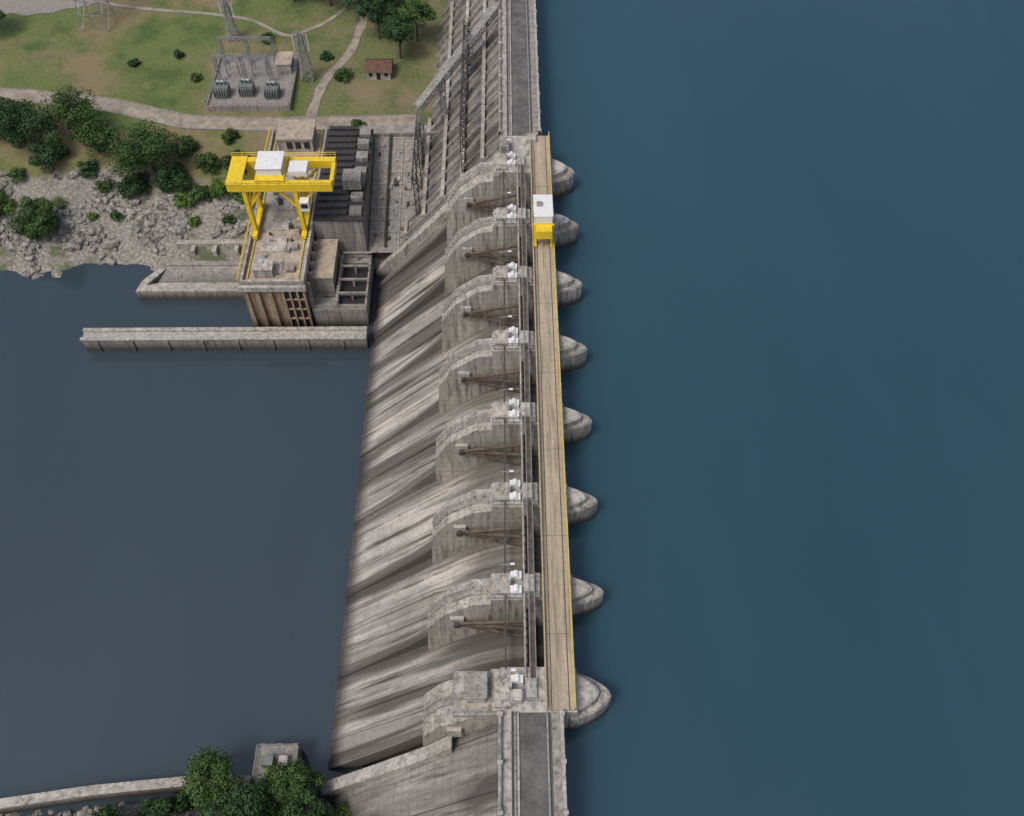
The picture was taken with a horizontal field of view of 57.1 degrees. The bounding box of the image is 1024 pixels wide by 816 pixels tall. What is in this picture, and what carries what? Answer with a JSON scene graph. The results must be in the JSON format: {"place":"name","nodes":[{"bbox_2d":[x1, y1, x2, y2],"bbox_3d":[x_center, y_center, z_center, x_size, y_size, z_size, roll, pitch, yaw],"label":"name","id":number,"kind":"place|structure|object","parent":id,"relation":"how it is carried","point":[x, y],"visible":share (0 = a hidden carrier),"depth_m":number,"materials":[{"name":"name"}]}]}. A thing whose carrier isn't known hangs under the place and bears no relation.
{"place":"outdoors","nodes":[
{"label":"outdoors","id":0,"kind":"place"},
{"bbox_2d":[0,0,105,15],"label":"service road","id":1,"kind":"structure","parent":0,"point":[25,7],"depth_m":254.11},
{"bbox_2d":[0,263,382,815],"bbox_3d":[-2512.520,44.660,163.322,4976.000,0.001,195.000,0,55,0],"label":"river water","id":2,"kind":"structure","parent":0,"point":[176,530],"depth_m":177.69,"materials":[{"name":"blue liquid"}]},
{"bbox_2d":[0,88,419,130],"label":"access road","id":3,"kind":"structure","parent":0,"point":[162,116],"depth_m":229.89,"materials":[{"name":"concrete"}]},
{"bbox_2d":[0,0,446,815],"bbox_3d":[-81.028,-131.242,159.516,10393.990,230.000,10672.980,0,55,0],"label":"ground","id":4,"kind":"structure","parent":0,"point":[60,50],"depth_m":238.23,"materials":[{"name":"green plant"}]},
{"bbox_2d":[0,11,5,19],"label":"tree","id":5,"kind":"object","parent":4,"relation":"on","point":[1,14],"visible":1,"depth_m":242.37,"materials":[{"name":"green plant"}]},
{"bbox_2d":[0,188,15,215],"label":"shrub","id":6,"kind":"object","parent":4,"relation":"on","point":[5,207],"visible":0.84,"depth_m":218.69,"materials":[{"name":"green plant"}]},
{"bbox_2d":[0,96,16,125],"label":"tree","id":7,"kind":"object","parent":4,"relation":"on","point":[1,99],"visible":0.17,"depth_m":223.47,"materials":[{"name":"green plant"}]},
{"bbox_2d":[6,167,24,183],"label":"shrub","id":8,"kind":"object","parent":4,"relation":"on","point":[17,173],"visible":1,"depth_m":220.74,"materials":[{"name":"green plant"}]},
{"bbox_2d":[0,98,53,149],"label":"tree","id":9,"kind":"object","parent":4,"relation":"on","point":[18,110],"visible":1,"depth_m":218.69,"materials":[{"name":"green plant"}]},
{"bbox_2d":[2,195,66,240],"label":"shrub","id":10,"kind":"object","parent":4,"relation":"on","point":[42,215],"visible":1,"depth_m":214.34,"materials":[{"name":"green plant"}]},
{"bbox_2d":[28,139,69,174],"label":"shrub","id":11,"kind":"object","parent":4,"relation":"on","point":[48,155],"visible":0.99,"depth_m":219.64,"materials":[{"name":"green plant"}]},
{"bbox_2d":[25,84,108,146],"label":"tree","id":12,"kind":"object","parent":4,"relation":"on","point":[68,114],"visible":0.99,"depth_m":220.11,"materials":[{"name":"green plant"}]},
{"bbox_2d":[75,157,97,178],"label":"shrub","id":13,"kind":"object","parent":4,"relation":"on","point":[85,172],"visible":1,"depth_m":221.88,"materials":[{"name":"green plant"}]},
{"bbox_2d":[86,212,98,220],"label":"shrub","id":14,"kind":"object","parent":4,"relation":"on","point":[92,216],"visible":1,"depth_m":219.79,"materials":[{"name":"green plant"}]},
{"bbox_2d":[74,0,114,31],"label":"transmission tower","id":15,"kind":"structure","parent":4,"relation":"on","point":[83,15],"depth_m":246.09,"materials":[{"name":"metal"}]},
{"bbox_2d":[81,123,119,158],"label":"shrub","id":16,"kind":"object","parent":4,"relation":"on","point":[99,138],"visible":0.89,"depth_m":220.78,"materials":[{"name":"green plant"}]},
{"bbox_2d":[94,177,112,192],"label":"shrub","id":17,"kind":"object","parent":4,"relation":"on","point":[107,182],"visible":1,"depth_m":221.17,"materials":[{"name":"green plant"}]},
{"bbox_2d":[91,804,119,815],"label":"shrub","id":18,"kind":"object","parent":4,"relation":"on","point":[107,810],"visible":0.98,"depth_m":145.26,"materials":[{"name":"green plant"}]},
{"bbox_2d":[110,209,123,221],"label":"shrub","id":19,"kind":"object","parent":4,"relation":"on","point":[114,215],"visible":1,"depth_m":219.62,"materials":[{"name":"green plant"}]},
{"bbox_2d":[0,775,254,813],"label":"bank parapet wall","id":20,"kind":"structure","parent":4,"relation":"on","point":[85,794],"depth_m":148.09,"materials":[{"name":"concrete"}]},
{"bbox_2d":[115,169,151,198],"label":"shrub","id":21,"kind":"object","parent":4,"relation":"on","point":[131,185],"visible":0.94,"depth_m":218.98,"materials":[{"name":"green plant"}]},
{"bbox_2d":[126,58,140,66],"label":"shrub","id":22,"kind":"object","parent":4,"relation":"on","point":[133,62],"visible":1,"depth_m":239.99,"materials":[{"name":"green plant"}]},
{"bbox_2d":[102,117,193,178],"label":"tree","id":23,"kind":"object","parent":4,"relation":"on","point":[154,146],"visible":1,"depth_m":214.90,"materials":[{"name":"green plant"}]},
{"bbox_2d":[134,795,172,815],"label":"shrub","id":24,"kind":"object","parent":4,"relation":"on","point":[159,802],"visible":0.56,"depth_m":147.73,"materials":[{"name":"green plant"}]},
{"bbox_2d":[0,166,317,815],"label":"bank rocks","id":25,"kind":"object","parent":4,"relation":"on","point":[179,225],"visible":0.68,"depth_m":218.63,"materials":[{"name":"grey stone"}]},
{"bbox_2d":[143,804,177,815],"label":"shrub","id":26,"kind":"object","parent":4,"relation":"on","point":[152,812],"visible":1,"depth_m":141.16,"materials":[{"name":"green plant"}]},
{"bbox_2d":[152,161,192,193],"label":"shrub","id":27,"kind":"object","parent":4,"relation":"on","point":[177,173],"visible":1,"depth_m":218.56,"materials":[{"name":"green plant"}]},
{"bbox_2d":[174,49,183,57],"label":"shrub","id":28,"kind":"object","parent":4,"relation":"on","point":[177,53],"visible":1,"depth_m":241.77,"materials":[{"name":"green plant"}]},
{"bbox_2d":[170,790,192,813],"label":"shrub","id":29,"kind":"object","parent":4,"relation":"on","point":[184,800],"visible":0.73,"depth_m":149.23,"materials":[{"name":"green plant"}]},
{"bbox_2d":[174,191,193,207],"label":"shrub","id":30,"kind":"object","parent":4,"relation":"on","point":[185,199],"visible":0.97,"depth_m":218.34,"materials":[{"name":"green plant"}]},
{"bbox_2d":[176,135,199,156],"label":"shrub","id":31,"kind":"object","parent":4,"relation":"on","point":[194,144],"visible":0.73,"depth_m":222.81,"materials":[{"name":"green plant"}]},
{"bbox_2d":[135,260,244,299],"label":"tailrace wing wall","id":32,"kind":"structure","parent":4,"relation":"on","point":[178,280],"depth_m":212.54,"materials":[{"name":"concrete"}]},
{"bbox_2d":[188,215,201,226],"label":"shrub","id":33,"kind":"object","parent":4,"relation":"on","point":[193,221],"visible":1,"depth_m":217.57,"materials":[{"name":"green plant"}]},
{"bbox_2d":[190,73,202,81],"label":"shrub","id":34,"kind":"object","parent":4,"relation":"on","point":[195,76],"visible":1,"depth_m":236.84,"materials":[{"name":"green plant"}]},
{"bbox_2d":[188,183,214,202],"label":"shrub","id":35,"kind":"object","parent":4,"relation":"on","point":[201,191],"visible":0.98,"depth_m":218.42,"materials":[{"name":"green plant"}]},
{"bbox_2d":[192,151,220,173],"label":"shrub","id":36,"kind":"object","parent":4,"relation":"on","point":[204,161],"visible":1,"depth_m":219.32,"materials":[{"name":"green plant"}]},
{"bbox_2d":[179,746,244,815],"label":"tree","id":37,"kind":"object","parent":4,"relation":"on","point":[206,766],"visible":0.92,"depth_m":143.69,"materials":[{"name":"green plant"}]},
{"bbox_2d":[176,239,247,256],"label":"bank retaining wall","id":38,"kind":"structure","parent":4,"relation":"on","point":[194,244],"depth_m":216.46,"materials":[{"name":"concrete"}]},
{"bbox_2d":[87,0,350,36],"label":"footpath","id":39,"kind":"structure","parent":4,"relation":"on","point":[245,18],"depth_m":251.95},
{"bbox_2d":[208,177,234,200],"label":"shrub","id":40,"kind":"object","parent":4,"relation":"on","point":[217,187],"visible":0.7,"depth_m":218.17,"materials":[{"name":"green plant"}]},
{"bbox_2d":[80,326,368,351],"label":"river divide wall","id":41,"kind":"structure","parent":4,"relation":"on","point":[222,338],"depth_m":202.26,"materials":[{"name":"concrete"}]},
{"bbox_2d":[218,0,239,41],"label":"transmission tower","id":42,"kind":"structure","parent":4,"relation":"on","point":[229,16],"depth_m":241.24,"materials":[{"name":"metal"}]},
{"bbox_2d":[221,213,237,223],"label":"shrub","id":43,"kind":"object","parent":4,"relation":"on","point":[227,218],"visible":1,"depth_m":217.45,"materials":[{"name":"green plant"}]},
{"bbox_2d":[220,128,240,143],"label":"shrub","id":44,"kind":"object","parent":4,"relation":"on","point":[228,135],"visible":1,"depth_m":224.72,"materials":[{"name":"green plant"}]},
{"bbox_2d":[194,774,278,815],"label":"tree","id":45,"kind":"object","parent":4,"relation":"on","point":[247,800],"visible":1,"depth_m":139.43,"materials":[{"name":"green plant"}]},
{"bbox_2d":[222,149,250,172],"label":"shrub","id":46,"kind":"object","parent":4,"relation":"on","point":[228,157],"visible":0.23,"depth_m":220.15,"materials":[{"name":"green plant"}]},
{"bbox_2d":[231,192,252,204],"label":"shrub","id":47,"kind":"object","parent":4,"relation":"on","point":[237,196],"visible":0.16,"depth_m":217.23,"materials":[{"name":"green plant"}]},
{"bbox_2d":[205,36,298,111],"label":"switchyard","id":48,"kind":"object","parent":4,"relation":"on","point":[246,82],"visible":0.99,"depth_m":233.92,"materials":[{"name":"concrete"}]},
{"bbox_2d":[248,767,282,815],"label":"tree","id":49,"kind":"object","parent":4,"relation":"on","point":[266,772],"visible":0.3,"depth_m":143.50,"materials":[{"name":"green plant"}]},
{"bbox_2d":[260,32,273,43],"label":"shrub","id":50,"kind":"object","parent":4,"relation":"on","point":[268,34],"visible":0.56,"depth_m":244.62,"materials":[{"name":"green plant"}]},
{"bbox_2d":[252,743,302,784],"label":"outlet gate structure","id":51,"kind":"object","parent":4,"relation":"on","point":[268,755],"visible":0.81,"depth_m":149.56,"materials":[{"name":"concrete"}]},
{"bbox_2d":[266,758,327,808],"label":"tree","id":52,"kind":"object","parent":4,"relation":"on","point":[295,776],"visible":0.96,"depth_m":143.46,"materials":[{"name":"green plant"}]},
{"bbox_2d":[274,784,330,815],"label":"tree","id":53,"kind":"object","parent":4,"relation":"on","point":[299,809],"visible":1,"depth_m":141.25,"materials":[{"name":"green plant"}]},
{"bbox_2d":[291,29,314,82],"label":"transmission tower","id":54,"kind":"structure","parent":4,"relation":"on","point":[303,45],"depth_m":232.06,"materials":[{"name":"metal"}]},
{"bbox_2d":[236,120,374,326],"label":"powerhouse","id":55,"kind":"structure","parent":4,"relation":"on","point":[323,274],"depth_m":206.05,"materials":[{"name":"beige concrete"}]},
{"bbox_2d":[224,151,336,239],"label":"gantry crane","id":56,"kind":"object","parent":55,"relation":"on","point":[270,168],"visible":1,"depth_m":194.35,"materials":[{"name":"yellow paint"}]},
{"bbox_2d":[319,50,333,61],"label":"shrub","id":57,"kind":"object","parent":4,"relation":"on","point":[326,55],"visible":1,"depth_m":241.22,"materials":[{"name":"green plant"}]},
{"bbox_2d":[328,801,353,815],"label":"shrub","id":58,"kind":"object","parent":4,"relation":"on","point":[344,810],"visible":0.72,"depth_m":145.66,"materials":[{"name":"green plant"}]},
{"bbox_2d":[333,67,352,82],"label":"shrub","id":59,"kind":"object","parent":4,"relation":"on","point":[343,74],"visible":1,"depth_m":236.42,"materials":[{"name":"green plant"}]},
{"bbox_2d":[338,0,363,17],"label":"tree","id":60,"kind":"object","parent":4,"relation":"on","point":[353,2],"visible":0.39,"depth_m":243.69,"materials":[{"name":"green plant"}]},
{"bbox_2d":[351,118,366,128],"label":"shrub","id":61,"kind":"object","parent":4,"relation":"on","point":[357,122],"visible":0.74,"depth_m":226.77,"materials":[{"name":"green plant"}]},
{"bbox_2d":[355,0,398,39],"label":"tree","id":62,"kind":"object","parent":4,"relation":"on","point":[389,8],"visible":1,"depth_m":238.41,"materials":[{"name":"green plant"}]},
{"bbox_2d":[364,58,392,79],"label":"house","id":63,"kind":"structure","parent":4,"relation":"on","point":[377,69],"depth_m":235.86,"materials":[{"name":"concrete"}]},
{"bbox_2d":[384,0,403,13],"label":"tree","id":64,"kind":"object","parent":4,"relation":"on","point":[396,2],"visible":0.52,"depth_m":241.92,"materials":[{"name":"green plant"}]},
{"bbox_2d":[358,125,436,252],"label":"paved apron","id":65,"kind":"object","parent":4,"relation":"on","point":[392,199],"visible":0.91,"depth_m":219.44,"materials":[{"name":"concrete"}]},
{"bbox_2d":[381,14,416,58],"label":"tree","id":66,"kind":"object","parent":4,"relation":"on","point":[396,29],"visible":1,"depth_m":234.41,"materials":[{"name":"green plant"}]},
{"bbox_2d":[397,0,436,40],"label":"tree","id":67,"kind":"object","parent":4,"relation":"on","point":[415,9],"visible":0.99,"depth_m":237.78,"materials":[{"name":"green plant"}]},
{"bbox_2d":[411,1,500,215],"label":"steel trestle","id":68,"kind":"object","parent":4,"relation":"on","point":[457,53],"visible":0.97,"depth_m":212.72,"materials":[{"name":"metal"}]},
{"bbox_2d":[322,0,610,815],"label":"concrete dam","id":69,"kind":"structure","parent":4,"relation":"on","point":[440,707],"depth_m":159.46,"materials":[{"name":"concrete"}]},
{"bbox_2d":[530,131,575,710],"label":"road bridge","id":70,"kind":"structure","parent":69,"relation":"on","point":[560,691],"depth_m":143.39,"materials":[{"name":"concrete"}]},
{"bbox_2d":[533,195,553,247],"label":"stoplog gantry crane","id":71,"kind":"object","parent":70,"relation":"on","point":[543,223],"visible":1,"depth_m":167.76,"materials":[{"name":"yellow paint"}]},
{"bbox_2d":[305,11,370,119],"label":"switchyard road","id":72,"kind":"structure","parent":0,"point":[320,88],"depth_m":240.10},
{"bbox_2d":[536,0,1023,815],"bbox_3d":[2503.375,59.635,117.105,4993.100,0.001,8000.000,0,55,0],"label":"reservoir water","id":73,"kind":"structure","parent":0,"point":[792,320],"depth_m":160.64,"materials":[{"name":"blue liquid"}]}
]}

